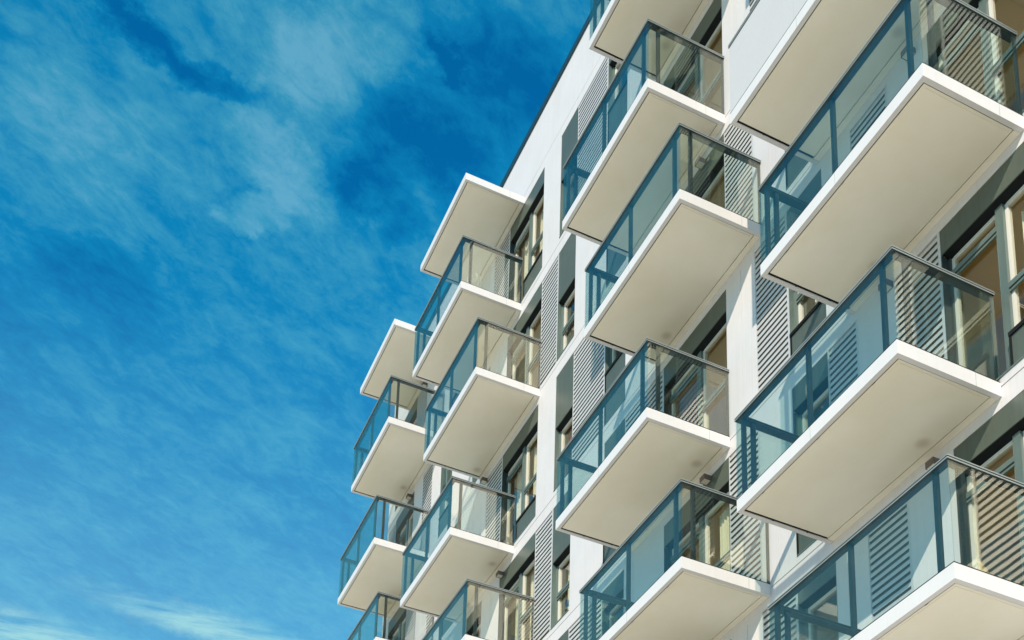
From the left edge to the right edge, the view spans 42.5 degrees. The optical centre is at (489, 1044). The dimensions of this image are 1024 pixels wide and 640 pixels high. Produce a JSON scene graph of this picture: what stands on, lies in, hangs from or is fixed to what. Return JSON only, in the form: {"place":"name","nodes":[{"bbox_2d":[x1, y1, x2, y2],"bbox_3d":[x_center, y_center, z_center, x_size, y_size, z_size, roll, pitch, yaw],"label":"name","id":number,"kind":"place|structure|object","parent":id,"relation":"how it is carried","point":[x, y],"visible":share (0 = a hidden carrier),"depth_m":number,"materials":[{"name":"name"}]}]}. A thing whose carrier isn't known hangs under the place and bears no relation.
{"place":"outdoors","nodes":[
{"label":"outdoors","id":0,"kind":"place"},
{"bbox_2d":[0,0,592,639],"label":"sky","id":1,"kind":"structure","parent":0,"point":[217,217],"materials":[{"name":"blue"}]},
{"bbox_2d":[466,273,481,286],"bbox_3d":[-0.366,-17.286,30.007,0.352,0.566,0.350,8,-16,-23],"label":"wire lantern","id":2,"kind":"object","parent":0,"point":[478,279],"visible":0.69,"depth_m":30.01,"materials":[{"name":"white metal"}]},
{"bbox_3d":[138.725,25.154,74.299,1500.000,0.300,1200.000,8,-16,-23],"label":"ground","id":3,"kind":"structure","parent":0,"visible":0},
{"bbox_2d":[337,0,1023,639],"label":"apartment building","id":4,"kind":"structure","parent":3,"relation":"on","point":[655,332],"depth_m":20.13,"materials":[{"name":"paint"}]},
{"bbox_2d":[388,607,406,639],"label":"window","id":5,"kind":"structure","parent":4,"relation":"in","point":[396,624],"depth_m":36.05,"materials":[{"name":"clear glass"}]},
{"bbox_2d":[395,491,414,545],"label":"window","id":6,"kind":"structure","parent":4,"relation":"in","point":[404,521],"depth_m":36.71,"materials":[{"name":"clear glass"}]},
{"bbox_2d":[395,397,417,510],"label":"window","id":7,"kind":"structure","parent":4,"relation":"in","point":[411,417],"depth_m":37.33,"materials":[{"name":"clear glass"}]},
{"bbox_2d":[406,493,411,499],"bbox_3d":[-2.229,-15.079,36.259,0.134,0.090,0.136,8,-16,-23],"label":"balcony lamp","id":8,"kind":"object","parent":4,"relation":"attached to","point":[408,496],"visible":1,"depth_m":36.22,"materials":[{"name":"white glass"}]},
{"bbox_2d":[438,467,448,536],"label":"window","id":9,"kind":"structure","parent":4,"relation":"in","point":[443,509],"depth_m":33.81,"materials":[{"name":"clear glass"}]},
{"bbox_2d":[442,522,457,635],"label":"window","id":10,"kind":"structure","parent":4,"relation":"in","point":[446,624],"depth_m":32.19,"materials":[{"name":"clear glass"}]},
{"bbox_2d":[452,392,458,405],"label":"window","id":11,"kind":"structure","parent":4,"relation":"in","point":[455,395],"depth_m":33.86,"materials":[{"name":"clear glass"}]},
{"bbox_2d":[466,601,481,634],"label":"window","id":12,"kind":"structure","parent":4,"relation":"in","point":[470,620],"depth_m":30.40,"materials":[{"name":"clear glass"}]},
{"bbox_2d":[480,477,486,484],"bbox_3d":[-0.145,-13.152,30.727,0.134,0.090,0.136,8,-16,-23],"label":"balcony lamp","id":13,"kind":"object","parent":4,"relation":"attached to","point":[483,480],"visible":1,"depth_m":30.69,"materials":[{"name":"white glass"}]},
{"bbox_2d":[496,570,503,578],"bbox_3d":[0.216,-10.325,28.942,0.134,0.090,0.136,8,-16,-23],"label":"balcony lamp","id":14,"kind":"object","parent":4,"relation":"attached to","point":[500,574],"visible":1,"depth_m":28.90,"materials":[{"name":"white glass"}]},
{"bbox_2d":[515,592,518,639],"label":"curtain","id":15,"kind":"object","parent":4,"relation":"hanging from","point":[516,623],"visible":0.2,"depth_m":28.65,"materials":[{"name":"fabric"}]},
{"bbox_2d":[498,532,535,639],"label":"window","id":16,"kind":"structure","parent":4,"relation":"in","point":[514,578],"depth_m":28.18,"materials":[{"name":"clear glass"}]},
{"bbox_2d":[516,467,521,519],"bbox_3d":[0.672,-11.857,29.328,0.058,2.248,0.406,8,-16,-23],"label":"curtain","id":17,"kind":"object","parent":4,"relation":"hanging from","point":[519,491],"visible":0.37,"depth_m":29.49,"materials":[{"name":"fabric"}]},
{"bbox_2d":[500,406,537,543],"bbox_3d":[0.705,-12.225,28.823,0.202,2.774,1.840,8,-16,-23],"label":"window","id":18,"kind":"structure","parent":4,"relation":"in","point":[517,454],"depth_m":28.93,"materials":[{"name":"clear glass"}]},
{"bbox_2d":[506,283,541,385],"bbox_3d":[0.819,-15.301,29.575,0.202,2.774,1.810,8,-16,-23],"label":"window","id":19,"kind":"structure","parent":4,"relation":"in","point":[531,315],"depth_m":29.70,"materials":[{"name":"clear glass"}]},
{"bbox_2d":[524,236,528,278],"bbox_3d":[0.868,-17.991,30.901,0.057,2.248,0.326,8,-16,-23],"label":"curtain","id":20,"kind":"object","parent":4,"relation":"hanging from","point":[526,257],"visible":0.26,"depth_m":31.07,"materials":[{"name":"fabric"}]},
{"bbox_2d":[508,168,544,301],"bbox_3d":[0.905,-18.361,30.388,0.202,2.774,1.840,8,-16,-23],"label":"window","id":21,"kind":"structure","parent":4,"relation":"in","point":[525,222],"depth_m":30.48,"materials":[{"name":"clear glass"}]},
{"bbox_2d":[529,574,533,639],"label":"curtain","id":22,"kind":"object","parent":4,"relation":"hanging from","point":[532,585],"visible":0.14,"depth_m":28.03,"materials":[{"name":"fabric"}]},
{"bbox_2d":[533,447,536,497],"bbox_3d":[1.025,-12.043,28.556,0.065,2.248,0.363,8,-16,-23],"label":"curtain","id":23,"kind":"object","parent":4,"relation":"hanging from","point":[535,470],"visible":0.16,"depth_m":28.80,"materials":[{"name":"fabric"}]},
{"bbox_2d":[540,213,542,251],"bbox_3d":[1.208,-18.167,30.166,0.056,2.248,0.262,7,-15,-19],"label":"curtain","id":24,"kind":"object","parent":4,"relation":"hanging from","point":[541,230],"visible":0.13,"depth_m":30.38,"materials":[{"name":"fabric"}]},
{"bbox_2d":[550,491,569,629],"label":"window","id":25,"kind":"structure","parent":4,"relation":"in","point":[561,541],"depth_m":26.27,"materials":[{"name":"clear glass"}]},
{"bbox_2d":[553,353,573,491],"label":"window","id":26,"kind":"structure","parent":4,"relation":"in","point":[564,381],"depth_m":27.06,"materials":[{"name":"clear glass"}]},
{"bbox_2d":[559,629,568,639],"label":"window","id":27,"kind":"structure","parent":4,"relation":"in","point":[565,636],"depth_m":25.40,"materials":[{"name":"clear glass"}]},
{"bbox_2d":[556,234,575,360],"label":"window","id":28,"kind":"structure","parent":4,"relation":"in","point":[567,256],"depth_m":27.82,"materials":[{"name":"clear glass"}]},
{"bbox_2d":[559,108,577,237],"bbox_3d":[1.785,-18.820,28.475,0.202,2.774,0.790,8,-16,-23],"label":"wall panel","id":29,"kind":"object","parent":4,"relation":"in","point":[569,138],"depth_m":28.67,"materials":[{"name":"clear glass"}]},
{"bbox_2d":[568,566,569,609],"bbox_3d":[1.627,-8.926,26.119,0.063,1.380,0.373,8,-16,-23],"label":"curtain","id":30,"kind":"object","parent":4,"relation":"hanging from","point":[568,589],"visible":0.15,"depth_m":26.30,"materials":[{"name":"fabric"}]},
{"bbox_2d":[602,570,623,634],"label":"window","id":31,"kind":"structure","parent":4,"relation":"in","point":[616,588],"depth_m":23.86,"materials":[{"name":"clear glass"}]},
{"bbox_2d":[603,419,624,563],"bbox_3d":[2.294,-10.089,24.204,0.053,2.759,0.786,8,-16,-23],"label":"window","id":32,"kind":"structure","parent":4,"relation":"in","point":[619,432],"depth_m":24.35,"materials":[{"name":"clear glass"}]},
{"bbox_2d":[604,346,624,425],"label":"window","id":33,"kind":"structure","parent":4,"relation":"in","point":[614,365],"depth_m":24.90,"materials":[{"name":"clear glass"}]},
{"bbox_2d":[606,248,625,287],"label":"window","id":34,"kind":"structure","parent":4,"relation":"in","point":[614,260],"depth_m":25.64,"materials":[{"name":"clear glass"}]},
{"bbox_2d":[607,59,627,144],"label":"window","id":35,"kind":"structure","parent":4,"relation":"in","point":[617,104],"depth_m":26.56,"materials":[{"name":"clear glass"}]},
{"bbox_2d":[664,0,721,104],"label":"window","id":36,"kind":"structure","parent":4,"relation":"in","point":[690,64],"depth_m":23.44,"materials":[{"name":"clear glass"}]},
{"bbox_2d":[664,290,726,428],"bbox_3d":[3.463,-10.650,21.827,0.202,2.774,1.920,8,-16,-23],"label":"window","id":37,"kind":"structure","parent":4,"relation":"in","point":[678,373],"depth_m":21.90,"materials":[{"name":"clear glass"}]},
{"bbox_2d":[664,458,730,572],"bbox_3d":[3.363,-7.582,21.044,0.202,2.774,1.920,8,-16,-23],"label":"window","id":38,"kind":"structure","parent":4,"relation":"in","point":[706,506],"depth_m":21.16,"materials":[{"name":"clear glass"}]},
{"bbox_2d":[695,156,705,168],"bbox_3d":[3.607,-15.111,22.570,0.134,0.090,0.136,8,-16,-23],"label":"balcony lamp","id":39,"kind":"object","parent":4,"relation":"attached to","point":[700,162],"visible":1,"depth_m":22.53,"materials":[{"name":"white glass"}]},
{"bbox_2d":[685,134,724,207],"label":"window","id":40,"kind":"structure","parent":4,"relation":"in","point":[705,180],"depth_m":22.44,"materials":[{"name":"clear glass"}]},
{"bbox_2d":[700,473,710,485],"bbox_3d":[3.431,-8.988,20.951,0.134,0.090,0.136,8,-16,-23],"label":"balcony lamp","id":41,"kind":"object","parent":4,"relation":"attached to","point":[705,479],"visible":1,"depth_m":20.91,"materials":[{"name":"white glass"}]},
{"bbox_2d":[720,507,729,570],"bbox_3d":[3.738,-7.427,20.662,0.063,2.248,0.406,8,-16,-23],"label":"curtain","id":42,"kind":"object","parent":4,"relation":"hanging from","point":[724,536],"visible":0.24,"depth_m":20.88,"materials":[{"name":"fabric"}]},
{"bbox_2d":[785,155,807,189],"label":"window","id":43,"kind":"structure","parent":4,"relation":"in","point":[795,166],"depth_m":19.85,"materials":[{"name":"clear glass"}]},
{"bbox_2d":[787,169,826,356],"bbox_3d":[4.677,-11.284,19.186,0.202,2.774,0.830,8,-16,-23],"label":"window","id":44,"kind":"structure","parent":4,"relation":"in","point":[801,327],"depth_m":19.24,"materials":[{"name":"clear glass"}]},
{"bbox_2d":[792,353,828,556],"bbox_3d":[4.577,-8.216,18.403,0.202,2.774,0.810,8,-16,-23],"label":"window","id":45,"kind":"structure","parent":4,"relation":"in","point":[820,381],"depth_m":18.62,"materials":[{"name":"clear glass"}]},
{"bbox_2d":[798,562,838,639],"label":"window","id":46,"kind":"structure","parent":4,"relation":"in","point":[823,587],"depth_m":17.97,"materials":[{"name":"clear glass"}]},
{"bbox_2d":[878,278,892,292],"bbox_3d":[5.166,-9.894,17.179,0.134,0.090,0.136,8,-16,-23],"label":"balcony lamp","id":47,"kind":"object","parent":4,"relation":"attached to","point":[889,284],"visible":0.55,"depth_m":17.13,"materials":[{"name":"white glass"}]},
{"bbox_2d":[901,46,915,60],"bbox_3d":[5.528,-13.098,17.393,0.134,0.090,0.136,8,-16,-23],"label":"balcony lamp","id":48,"kind":"object","parent":4,"relation":"attached to","point":[904,53],"visible":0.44,"depth_m":17.37,"materials":[{"name":"white glass"}]},
{"bbox_2d":[925,456,939,469],"bbox_3d":[5.332,-6.965,15.819,0.134,0.090,0.136,8,-16,-23],"label":"balcony lamp","id":49,"kind":"object","parent":4,"relation":"attached to","point":[931,462],"visible":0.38,"depth_m":15.77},
{"bbox_2d":[927,0,1023,112],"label":"window","id":50,"kind":"structure","parent":4,"relation":"in","point":[950,27],"depth_m":16.43,"materials":[{"name":"beige glass"}]},
{"bbox_2d":[940,142,1023,378],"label":"window","id":51,"kind":"structure","parent":4,"relation":"in","point":[992,204],"depth_m":15.60,"materials":[{"name":"beige glass"}]},
{"bbox_2d":[954,390,1023,584],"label":"window","id":52,"kind":"structure","parent":4,"relation":"in","point":[1003,432],"depth_m":15.06,"materials":[{"name":"beige glass"}]},
{"bbox_2d":[1021,211,1023,237],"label":"curtain","id":53,"kind":"object","parent":4,"relation":"hanging from","point":[1022,212],"visible":1,"depth_m":15.48,"materials":[{"name":"fabric"}]}
]}

